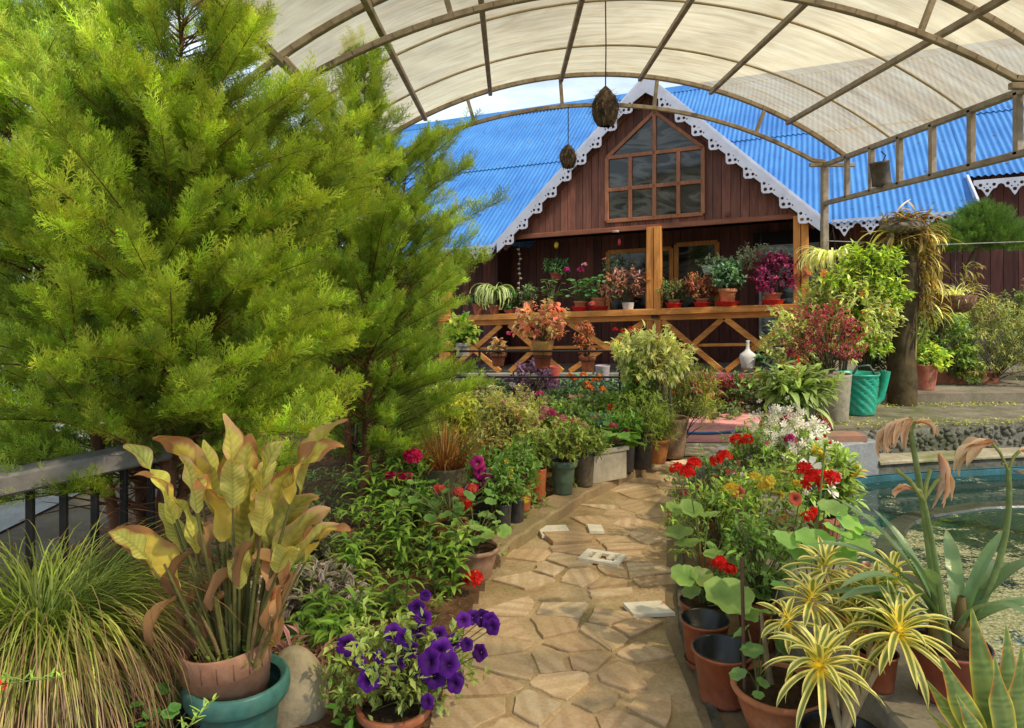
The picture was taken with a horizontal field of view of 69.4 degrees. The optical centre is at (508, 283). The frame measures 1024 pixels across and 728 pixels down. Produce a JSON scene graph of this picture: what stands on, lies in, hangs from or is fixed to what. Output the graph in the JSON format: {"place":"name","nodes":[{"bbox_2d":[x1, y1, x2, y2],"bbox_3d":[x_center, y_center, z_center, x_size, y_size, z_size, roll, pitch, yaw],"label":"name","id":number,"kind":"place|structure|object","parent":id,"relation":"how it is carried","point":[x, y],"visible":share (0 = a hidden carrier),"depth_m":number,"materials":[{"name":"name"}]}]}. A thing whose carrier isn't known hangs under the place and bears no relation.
{"place":"outdoors","nodes":[
{"label":"outdoors","id":0,"kind":"place"},
{"bbox_2d":[0,357,273,531],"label":"road","id":1,"kind":"structure","parent":0,"point":[13,514],"depth_m":5.29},
{"bbox_2d":[2,423,647,727],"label":"soil bed","id":2,"kind":"object","parent":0,"point":[468,598],"visible":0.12,"depth_m":4.05,"materials":[{"name":"brown soil"}]},
{"bbox_2d":[0,440,172,584],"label":"grey handrail","id":3,"kind":"object","parent":2,"relation":"on","point":[112,459],"visible":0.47,"depth_m":3.33,"materials":[{"name":"black metal"}]},
{"bbox_2d":[0,503,250,727],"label":"potted grass","id":4,"kind":"object","parent":2,"relation":"on","point":[80,627],"depth_m":2.29,"materials":[{"name":"plant"}]},
{"bbox_2d":[73,642,200,727],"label":"potted cutting","id":5,"kind":"object","parent":2,"relation":"on","point":[174,708],"visible":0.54,"depth_m":2.34,"materials":[{"name":"plant"}]},
{"bbox_2d":[0,0,408,546],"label":"conifer tree","id":6,"kind":"object","parent":2,"relation":"on","point":[157,163],"visible":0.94,"depth_m":3.36,"materials":[{"name":"green plant"}]},
{"bbox_2d":[109,413,350,727],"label":"potted broadleaf","id":7,"kind":"object","parent":2,"relation":"on","point":[263,513],"visible":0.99,"depth_m":2.35,"materials":[{"name":"plant"}]},
{"bbox_2d":[277,645,328,727],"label":"boulder","id":8,"kind":"object","parent":2,"relation":"on","point":[299,705],"visible":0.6,"depth_m":2.61,"materials":[{"name":"stone"}]},
{"bbox_2d":[272,623,339,674],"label":"plant","id":9,"kind":"object","parent":2,"relation":"on","point":[279,647],"visible":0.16,"depth_m":2.95,"materials":[{"name":"grey plant"}]},
{"bbox_2d":[250,553,369,632],"bbox_3d":[-0.958,1.457,3.515,0.638,0.326,0.536,0,0,0],"label":"plant","id":10,"kind":"object","parent":2,"relation":"on","point":[330,575],"visible":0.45,"depth_m":3.51,"materials":[{"name":"grey plant"}]},
{"bbox_2d":[292,583,350,641],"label":"leafy lily","id":11,"kind":"object","parent":2,"relation":"on","point":[318,609],"visible":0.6,"depth_m":3.25,"materials":[{"name":"green plant"}]},
{"bbox_2d":[284,603,365,669],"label":"leafy lily","id":12,"kind":"object","parent":2,"relation":"on","point":[328,622],"visible":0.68,"depth_m":3.03,"materials":[{"name":"green plant"}]},
{"bbox_2d":[107,455,577,718],"bbox_3d":[-0.415,1.496,4.501,2.717,0.121,3.896,0,0,0],"label":"ground cover","id":13,"kind":"object","parent":2,"relation":"on","point":[377,571],"visible":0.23,"depth_m":4.01,"materials":[{"name":"green plant"}]},
{"bbox_2d":[318,531,382,581],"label":"leafy lily","id":14,"kind":"object","parent":2,"relation":"on","point":[355,558],"visible":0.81,"depth_m":3.90,"materials":[{"name":"green plant"}]},
{"bbox_2d":[333,586,387,645],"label":"leafy lily","id":15,"kind":"object","parent":2,"relation":"on","point":[354,606],"visible":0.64,"depth_m":3.29,"materials":[{"name":"green plant"}]},
{"bbox_2d":[228,38,516,501],"bbox_3d":[-0.966,-0.143,5.083,2.057,3.289,2.085,0,0,0],"label":"conifer tree","id":16,"kind":"object","parent":2,"relation":"on","point":[369,259],"visible":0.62,"depth_m":4.91,"materials":[{"name":"green plant"}]},
{"bbox_2d":[336,489,408,559],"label":"leafy lily","id":17,"kind":"object","parent":2,"relation":"on","point":[386,516],"visible":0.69,"depth_m":4.23,"materials":[{"name":"green plant"}]},
{"bbox_2d":[339,448,409,523],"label":"leafy lily","id":18,"kind":"object","parent":2,"relation":"on","point":[380,484],"visible":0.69,"depth_m":4.85,"materials":[{"name":"green plant"}]},
{"bbox_2d":[370,571,425,620],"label":"leafy lily","id":19,"kind":"object","parent":2,"relation":"on","point":[396,594],"visible":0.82,"depth_m":3.44,"materials":[{"name":"green plant"}]},
{"bbox_2d":[370,444,439,516],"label":"dahlia plant","id":20,"kind":"object","parent":2,"relation":"on","point":[414,456],"visible":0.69,"depth_m":4.93,"materials":[{"name":"green plant"}]},
{"bbox_2d":[313,589,500,727],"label":"potted petunia","id":21,"kind":"object","parent":2,"relation":"on","point":[401,700],"visible":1,"depth_m":2.58,"materials":[{"name":"plant"}]},
{"bbox_2d":[382,473,432,539],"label":"potted geranium","id":22,"kind":"object","parent":2,"relation":"on","point":[392,492],"visible":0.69,"depth_m":4.51,"materials":[{"name":"plant"}]},
{"bbox_2d":[374,505,458,574],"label":"leafy lily","id":23,"kind":"object","parent":2,"relation":"on","point":[399,534],"visible":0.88,"depth_m":4.02,"materials":[{"name":"green plant"}]},
{"bbox_2d":[401,383,480,454],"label":"garden shrub","id":24,"kind":"object","parent":2,"relation":"on","point":[464,417],"visible":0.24,"depth_m":6.42,"materials":[{"name":"green plant"}]},
{"bbox_2d":[415,518,473,598],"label":"leafy lily","id":25,"kind":"object","parent":2,"relation":"on","point":[453,568],"visible":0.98,"depth_m":3.67,"materials":[{"name":"green plant"}]},
{"bbox_2d":[400,478,496,552],"bbox_3d":[-0.351,1.355,4.285,0.561,0.410,0.649,0,0,0],"label":"potted geranium","id":26,"kind":"object","parent":2,"relation":"on","point":[460,505],"visible":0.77,"depth_m":4.29,"materials":[{"name":"plant"}]},
{"bbox_2d":[398,413,501,506],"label":"potted grass","id":27,"kind":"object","parent":2,"relation":"on","point":[450,462],"depth_m":5.13,"materials":[{"name":"brown plant"}]},
{"bbox_2d":[438,507,511,587],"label":"potted geranium","id":28,"kind":"object","parent":2,"relation":"on","point":[486,547],"visible":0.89,"depth_m":3.88,"materials":[{"name":"plant"}]},
{"bbox_2d":[459,444,500,521],"bbox_3d":[-0.194,1.303,4.830,0.290,0.496,0.349,0,0,40],"label":"potted petunia","id":29,"kind":"object","parent":2,"relation":"on","point":[477,463],"visible":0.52,"depth_m":4.79,"materials":[{"name":"plant"}]},
{"bbox_2d":[350,350,623,413],"bbox_3d":[-0.275,1.160,8.007,3.250,0.880,0.036,0,0,0],"label":"pipe railing","id":30,"kind":"object","parent":2,"relation":"on","point":[479,362],"visible":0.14,"depth_m":7.99,"materials":[{"name":"black metal"}]},
{"bbox_2d":[442,311,483,356],"bbox_3d":[-0.526,0.553,8.145,0.407,0.497,0.368,0,0,-34],"label":"hanging pot","id":31,"kind":"object","parent":30,"relation":"hanging from","point":[465,340],"visible":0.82,"depth_m":8.09,"materials":[{"name":"ceramic"}]},
{"bbox_2d":[511,298,569,368],"bbox_3d":[0.355,0.545,8.111,0.688,0.773,0.519,0,0,0],"label":"hanging pot","id":32,"kind":"object","parent":30,"relation":"hanging from","point":[542,360],"visible":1,"depth_m":8.06,"materials":[{"name":"plastic"}]},
{"bbox_2d":[573,320,596,371],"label":"hanging pot","id":33,"kind":"object","parent":30,"relation":"hanging from","point":[587,362],"visible":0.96,"depth_m":8.09,"materials":[{"name":"ceramic"}]},
{"bbox_2d":[467,383,546,467],"bbox_3d":[-0.030,1.163,5.737,0.612,0.823,0.614,0,0,21],"label":"garden shrub","id":34,"kind":"object","parent":2,"relation":"on","point":[509,416],"visible":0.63,"depth_m":5.68,"materials":[{"name":"green plant"}]},
{"bbox_2d":[534,394,599,454],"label":"garden shrub","id":35,"kind":"object","parent":2,"relation":"on","point":[555,409],"visible":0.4,"depth_m":6.12,"materials":[{"name":"green plant"}]},
{"bbox_2d":[573,386,651,435],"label":"garden shrub","id":36,"kind":"object","parent":2,"relation":"on","point":[604,401],"visible":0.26,"depth_m":6.82,"materials":[{"name":"green plant"}]},
{"bbox_2d":[607,357,660,435],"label":"garden shrub","id":37,"kind":"object","parent":2,"relation":"on","point":[640,388],"visible":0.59,"depth_m":6.57,"materials":[{"name":"green plant"}]},
{"bbox_2d":[3,0,680,279],"label":"sky","id":38,"kind":"structure","parent":0,"point":[536,94],"materials":[{"name":"white"}]},
{"bbox_2d":[0,390,770,586],"bbox_3d":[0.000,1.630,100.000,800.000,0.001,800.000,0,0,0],"label":"ground","id":39,"kind":"structure","parent":0,"point":[47,526],"depth_m":4.93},
{"bbox_2d":[501,358,565,406],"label":"bed plant","id":40,"kind":"object","parent":39,"relation":"on","point":[546,381],"visible":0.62,"depth_m":9.24,"materials":[{"name":"purple plant"}]},
{"bbox_2d":[492,464,657,567],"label":"kerb","id":41,"kind":"structure","parent":39,"relation":"on","point":[530,526],"depth_m":4.99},
{"bbox_2d":[477,455,530,525],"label":"potted flowers","id":42,"kind":"object","parent":41,"relation":"on","point":[503,505],"visible":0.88,"depth_m":4.50,"materials":[{"name":"green plant"}]},
{"bbox_2d":[487,434,543,523],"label":"potted shrub","id":43,"kind":"object","parent":41,"relation":"on","point":[517,512],"visible":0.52,"depth_m":4.71,"materials":[{"name":"green plant"}]},
{"bbox_2d":[520,428,557,500],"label":"potted flowers","id":44,"kind":"object","parent":41,"relation":"on","point":[541,453],"visible":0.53,"depth_m":5.21,"materials":[{"name":"green plant"}]},
{"bbox_2d":[528,412,602,494],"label":"potted shrub","id":45,"kind":"object","parent":41,"relation":"on","point":[564,466],"visible":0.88,"depth_m":5.34,"materials":[{"name":"green plant"}]},
{"bbox_2d":[555,415,613,486],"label":"potted shrub","id":46,"kind":"object","parent":41,"relation":"on","point":[584,470],"visible":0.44,"depth_m":5.54,"materials":[{"name":"green plant"}]},
{"bbox_2d":[588,421,645,483],"bbox_3d":[0.786,1.316,5.813,0.531,0.418,0.358,0,0,-32],"label":"planter box","id":47,"kind":"object","parent":41,"relation":"on","point":[610,466],"visible":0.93,"depth_m":5.75,"materials":[{"name":"beige concrete"}]},
{"bbox_2d":[605,406,649,472],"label":"potted flowers","id":48,"kind":"object","parent":41,"relation":"on","point":[630,452],"visible":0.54,"depth_m":5.95,"materials":[{"name":"green plant"}]},
{"bbox_2d":[602,390,674,469],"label":"potted shrub","id":49,"kind":"object","parent":41,"relation":"on","point":[643,457],"visible":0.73,"depth_m":6.06,"materials":[{"name":"green plant"}]},
{"bbox_2d":[640,401,685,464],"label":"potted shrub","id":50,"kind":"object","parent":41,"relation":"on","point":[659,455],"visible":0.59,"depth_m":6.21,"materials":[{"name":"green plant"}]},
{"bbox_2d":[558,369,622,406],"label":"bed plant","id":51,"kind":"object","parent":39,"relation":"on","point":[586,383],"visible":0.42,"depth_m":9.25,"materials":[{"name":"green plant"}]},
{"bbox_2d":[175,0,1023,497],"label":"polytunnel canopy","id":52,"kind":"object","parent":39,"relation":"on","point":[845,80],"visible":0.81,"depth_m":5.82,"materials":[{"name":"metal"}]},
{"bbox_2d":[586,1,622,128],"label":"woven nest","id":53,"kind":"object","parent":52,"relation":"hanging from","point":[605,109],"visible":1,"depth_m":5.34,"materials":[{"name":"brown wicker"}]},
{"bbox_2d":[797,230,864,274],"bbox_3d":[3.207,-0.613,7.348,0.679,1.073,0.691,0,0,0],"label":"hanging pot","id":54,"kind":"object","parent":52,"relation":"hanging from","point":[828,258],"visible":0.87,"depth_m":7.23,"materials":[{"name":"ceramic"}]},
{"bbox_2d":[187,79,1023,405],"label":"wooden house","id":55,"kind":"structure","parent":39,"relation":"on","point":[669,197],"depth_m":10.81,"materials":[{"name":"brown wood"}]},
{"bbox_2d":[469,282,515,313],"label":"veranda pot","id":56,"kind":"object","parent":55,"relation":"on","point":[493,294],"visible":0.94,"depth_m":11.20,"materials":[{"name":"ceramic"}]},
{"bbox_2d":[598,265,649,309],"bbox_3d":[1.643,0.052,10.575,0.775,0.645,0.493,0,0,0],"label":"veranda pot","id":57,"kind":"object","parent":55,"relation":"on","point":[626,304],"visible":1,"depth_m":10.53,"materials":[{"name":"ceramic"}]},
{"bbox_2d":[606,246,673,309],"bbox_3d":[2.085,-0.027,11.843,1.090,1.118,0.050,0,0,22],"label":"window","id":58,"kind":"structure","parent":55,"relation":"in","point":[639,254],"depth_m":11.85,"materials":[{"name":"brown glass"}]},
{"bbox_2d":[605,111,704,222],"bbox_3d":[2.049,-1.661,10.476,1.415,1.582,0.040,0,0,22],"label":"gable window","id":59,"kind":"structure","parent":55,"relation":"in","point":[657,171],"depth_m":10.46,"materials":[{"name":"brown glass"}]},
{"bbox_2d":[674,240,719,306],"bbox_3d":[2.919,-0.094,11.505,0.690,1.149,0.050,0,0,22],"label":"window","id":60,"kind":"structure","parent":55,"relation":"in","point":[685,253],"depth_m":11.54,"materials":[{"name":"brown glass"}]},
{"bbox_2d":[684,271,723,306],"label":"veranda pot","id":61,"kind":"object","parent":55,"relation":"on","point":[702,300],"visible":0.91,"depth_m":10.14,"materials":[{"name":"ceramic"}]},
{"bbox_2d":[708,255,747,305],"bbox_3d":[2.979,-0.035,10.062,0.532,0.690,0.450,0,0,22],"label":"veranda pot","id":62,"kind":"object","parent":55,"relation":"on","point":[720,275],"visible":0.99,"depth_m":9.98,"materials":[{"name":"ceramic"}]},
{"bbox_2d":[748,248,812,304],"bbox_3d":[3.605,-0.092,9.841,0.905,0.749,0.578,0,0,0],"label":"veranda pot","id":63,"kind":"object","parent":55,"relation":"on","point":[772,297],"visible":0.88,"depth_m":9.78,"materials":[{"name":"ceramic"}]},
{"bbox_2d":[759,242,818,349],"bbox_3d":[4.161,0.193,11.003,0.840,1.628,0.050,0,0,22],"label":"glass door","id":64,"kind":"structure","parent":55,"relation":"in","point":[787,294],"depth_m":11.05,"materials":[{"name":"glass"}]},
{"bbox_2d":[719,368,779,412],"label":"bed plant","id":65,"kind":"object","parent":39,"relation":"on","point":[746,391],"visible":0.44,"depth_m":9.18,"materials":[{"name":"green plant"}]},
{"bbox_2d":[724,396,843,467],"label":"potted flowers","id":66,"kind":"object","parent":39,"relation":"on","point":[794,432],"visible":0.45,"depth_m":4.98,"materials":[{"name":"white plant"}]},
{"bbox_2d":[744,460,840,562],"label":"potted flowers","id":67,"kind":"object","parent":39,"relation":"on","point":[805,468],"visible":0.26,"depth_m":3.49,"materials":[{"name":"green plant"}]},
{"bbox_2d":[770,438,869,538],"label":"potted flowers","id":68,"kind":"object","parent":39,"relation":"on","point":[846,486],"visible":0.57,"depth_m":4.42,"materials":[{"name":"green plant"}]},
{"bbox_2d":[773,434,882,600],"bbox_3d":[1.256,1.106,2.964,0.477,0.987,0.387,0,0,0],"label":"potted geranium","id":69,"kind":"object","parent":39,"relation":"on","point":[807,536],"visible":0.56,"depth_m":2.89,"materials":[{"name":"plant"}]},
{"bbox_2d":[693,438,1023,727],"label":"pool rim wall","id":70,"kind":"structure","parent":39,"relation":"on","point":[904,702],"depth_m":3.75,"materials":[{"name":"concrete"}]},
{"bbox_2d":[740,357,848,437],"bbox_3d":[2.259,0.891,5.832,0.744,0.648,0.786,0,0,31],"label":"potted palm","id":71,"kind":"object","parent":70,"relation":"on","point":[800,386],"visible":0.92,"depth_m":5.73,"materials":[{"name":"plant"}]},
{"bbox_2d":[851,577,913,694],"bbox_3d":[1.204,1.115,2.393,0.192,0.339,0.208,0,0,0],"label":"potted cutting","id":72,"kind":"object","parent":70,"relation":"on","point":[883,684],"visible":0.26,"depth_m":2.31,"materials":[{"name":"plastic"}]},
{"bbox_2d":[814,416,1023,704],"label":"potted amaryllis","id":73,"kind":"object","parent":70,"relation":"on","point":[987,578],"visible":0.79,"depth_m":2.29,"materials":[{"name":"plant"}]},
{"bbox_2d":[925,608,1023,727],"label":"snake plant","id":74,"kind":"object","parent":70,"relation":"on","point":[998,696],"visible":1,"depth_m":1.78,"materials":[{"name":"green plant"}]},
{"bbox_2d":[852,423,1023,473],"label":"stone retaining wall","id":75,"kind":"structure","parent":39,"relation":"on","point":[947,442],"depth_m":6.02,"materials":[{"name":"grey stone"}]},
{"bbox_2d":[121,411,769,441],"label":"brick pavement","id":76,"kind":"structure","parent":0,"point":[724,424],"depth_m":8.21,"materials":[{"name":"red brick"}]},
{"bbox_2d":[333,442,727,455],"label":"paved yard","id":77,"kind":"structure","parent":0,"point":[691,449],"depth_m":7.15,"materials":[{"name":"red brick"}]},
{"bbox_2d":[654,356,726,438],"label":"garden shrub","id":78,"kind":"object","parent":77,"relation":"on","point":[687,407],"visible":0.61,"depth_m":6.98,"materials":[{"name":"green plant"}]},
{"bbox_2d":[430,459,703,727],"bbox_3d":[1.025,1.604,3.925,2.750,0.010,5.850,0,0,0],"label":"path","id":79,"kind":"structure","parent":0,"point":[665,676],"depth_m":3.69,"materials":[{"name":"beige stone"}]},
{"bbox_2d":[578,548,626,566],"bbox_3d":[0.541,1.586,4.276,0.240,0.016,0.170,0,0,26],"label":"white tile","id":80,"kind":"object","parent":79,"relation":"on","point":[585,555],"visible":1,"depth_m":4.25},
{"bbox_2d":[623,600,674,617],"bbox_3d":[0.680,1.591,3.611,0.224,0.018,0.141,0,0,-6],"label":"white tile","id":81,"kind":"object","parent":79,"relation":"on","point":[648,609],"visible":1,"depth_m":3.59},
{"bbox_2d":[605,320,698,458],"bbox_3d":[1.289,0.957,6.760,0.745,1.246,0.769,0,0,40],"label":"potted tree","id":82,"kind":"object","parent":79,"relation":"on","point":[658,357],"visible":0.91,"depth_m":6.64,"materials":[{"name":"green plant"}]},
{"bbox_2d":[714,420,787,487],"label":"potted flowers","id":83,"kind":"object","parent":79,"relation":"on","point":[738,452],"visible":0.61,"depth_m":4.73,"materials":[{"name":"green plant"}]},
{"bbox_2d":[704,461,816,537],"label":"potted flowers","id":84,"kind":"object","parent":79,"relation":"on","point":[755,491],"visible":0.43,"depth_m":4.03,"materials":[{"name":"green plant"}]},
{"bbox_2d":[666,456,779,727],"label":"garden bed","id":85,"kind":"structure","parent":0,"point":[734,719],"depth_m":3.35,"materials":[{"name":"brown soil"}]},
{"bbox_2d":[677,549,724,727],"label":"kerb","id":86,"kind":"structure","parent":85,"relation":"on","point":[714,716],"depth_m":2.98,"materials":[{"name":"stone"}]},
{"bbox_2d":[660,444,747,540],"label":"potted flowers","id":87,"kind":"object","parent":85,"relation":"on","point":[711,461],"visible":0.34,"depth_m":4.45,"materials":[{"name":"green plant"}]},
{"bbox_2d":[680,607,729,670],"bbox_3d":[0.816,1.492,3.080,0.204,0.197,0.204,0,0,21],"label":"empty pot","id":88,"kind":"object","parent":85,"relation":"on","point":[697,622],"visible":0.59,"depth_m":3.10,"materials":[{"name":"plastic"}]},
{"bbox_2d":[664,456,772,622],"bbox_3d":[0.872,1.193,3.179,0.456,0.814,0.513,0,0,36],"label":"potted geranium","id":89,"kind":"object","parent":85,"relation":"on","point":[709,589],"visible":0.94,"depth_m":3.20,"materials":[{"name":"plant"}]},
{"bbox_2d":[659,472,781,576],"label":"potted flowers","id":90,"kind":"object","parent":85,"relation":"on","point":[736,490],"visible":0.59,"depth_m":3.83,"materials":[{"name":"green plant"}]},
{"bbox_2d":[691,633,752,711],"bbox_3d":[0.818,1.492,2.830,0.235,0.197,0.235,0,0,-17],"label":"empty pot","id":91,"kind":"object","parent":85,"relation":"on","point":[718,658],"visible":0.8,"depth_m":2.78,"materials":[{"name":"ceramic"}]},
{"bbox_2d":[714,492,817,653],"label":"potted flowers","id":92,"kind":"object","parent":85,"relation":"on","point":[760,583],"visible":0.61,"depth_m":3.21,"materials":[{"name":"green plant"}]},
{"bbox_2d":[729,556,829,727],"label":"potted seedlings","id":93,"kind":"object","parent":85,"relation":"on","point":[756,689],"visible":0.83,"depth_m":2.59,"materials":[{"name":"ceramic"}]},
{"bbox_2d":[756,535,962,727],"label":"potted dracaena","id":94,"kind":"object","parent":85,"relation":"on","point":[826,665],"visible":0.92,"depth_m":2.23,"materials":[{"name":"plant"}]},
{"bbox_2d":[759,355,1023,403],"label":"terrace","id":95,"kind":"structure","parent":0,"point":[1006,389],"depth_m":7.31,"materials":[{"name":"grey concrete"}]},
{"bbox_2d":[916,339,954,390],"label":"potted flowers","id":96,"kind":"object","parent":95,"relation":"on","point":[927,370],"visible":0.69,"depth_m":7.37,"materials":[{"name":"green plant"}]},
{"bbox_2d":[887,303,991,384],"bbox_3d":[4.663,0.626,7.995,1.035,0.941,0.966,0,0,0],"label":"garden shrub","id":97,"kind":"object","parent":95,"relation":"on","point":[965,361],"visible":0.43,"depth_m":7.74,"materials":[{"name":"green plant"}]},
{"bbox_2d":[936,362,1002,383],"bbox_3d":[4.818,0.917,7.954,0.840,0.306,0.302,0,0,0],"label":"planter box","id":98,"kind":"object","parent":95,"relation":"on","point":[943,377],"visible":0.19,"depth_m":7.86,"materials":[{"name":"ceramic"}]},
{"bbox_2d":[922,196,1023,356],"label":"topiary conifer","id":99,"kind":"object","parent":95,"relation":"on","point":[987,220],"visible":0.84,"depth_m":7.86,"materials":[{"name":"green plant"}]},
{"bbox_2d":[941,292,1023,385],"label":"garden shrub","id":100,"kind":"object","parent":95,"relation":"on","point":[1006,361],"visible":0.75,"depth_m":7.81,"materials":[{"name":"green plant"}]},
{"bbox_2d":[771,403,1023,430],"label":"terrace","id":101,"kind":"structure","parent":0,"point":[957,412],"depth_m":6.54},
{"bbox_2d":[778,298,876,422],"bbox_3d":[2.679,0.646,6.295,0.645,1.042,0.652,0,0,-39],"label":"potted shrub","id":102,"kind":"object","parent":101,"relation":"on","point":[839,412],"visible":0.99,"depth_m":6.22,"materials":[{"name":"red plant"}]},
{"bbox_2d":[756,264,907,371],"bbox_3d":[3.006,0.485,7.006,1.392,1.370,1.093,0,0,0],"label":"potted tree","id":103,"kind":"object","parent":101,"relation":"on","point":[888,312],"visible":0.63,"depth_m":6.82,"materials":[{"name":"green plant"}]},
{"bbox_2d":[836,364,890,415],"bbox_3d":[3.148,0.945,6.639,0.435,0.440,0.368,0,0,-34],"label":"watering can","id":104,"kind":"object","parent":101,"relation":"on","point":[865,400],"visible":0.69,"depth_m":6.49,"materials":[{"name":"plastic"}]},
{"bbox_2d":[811,238,916,370],"bbox_3d":[3.334,0.368,6.948,1.054,1.604,0.673,0,0,0],"label":"potted tree","id":105,"kind":"object","parent":101,"relation":"on","point":[883,260],"visible":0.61,"depth_m":6.85,"materials":[{"name":"green plant"}]},
{"bbox_2d":[854,200,964,405],"bbox_3d":[3.796,0.186,7.105,1.007,2.002,0.608,0,0,0],"label":"tree","id":106,"kind":"object","parent":101,"relation":"on","point":[909,230],"visible":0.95,"depth_m":7.05,"materials":[{"name":"brown plant"}]},
{"bbox_2d":[926,249,988,312],"bbox_3d":[4.350,-0.022,7.210,0.564,0.620,0.590,0,0,0],"label":"hanging basket","id":107,"kind":"object","parent":106,"relation":"hanging from","point":[962,302],"visible":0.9,"depth_m":7.12,"materials":[{"name":"brown plant"}]},
{"bbox_2d":[805,474,1023,666],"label":"pond water","id":108,"kind":"structure","parent":0,"point":[973,533],"depth_m":4.59,"materials":[{"name":"teal liquid"}]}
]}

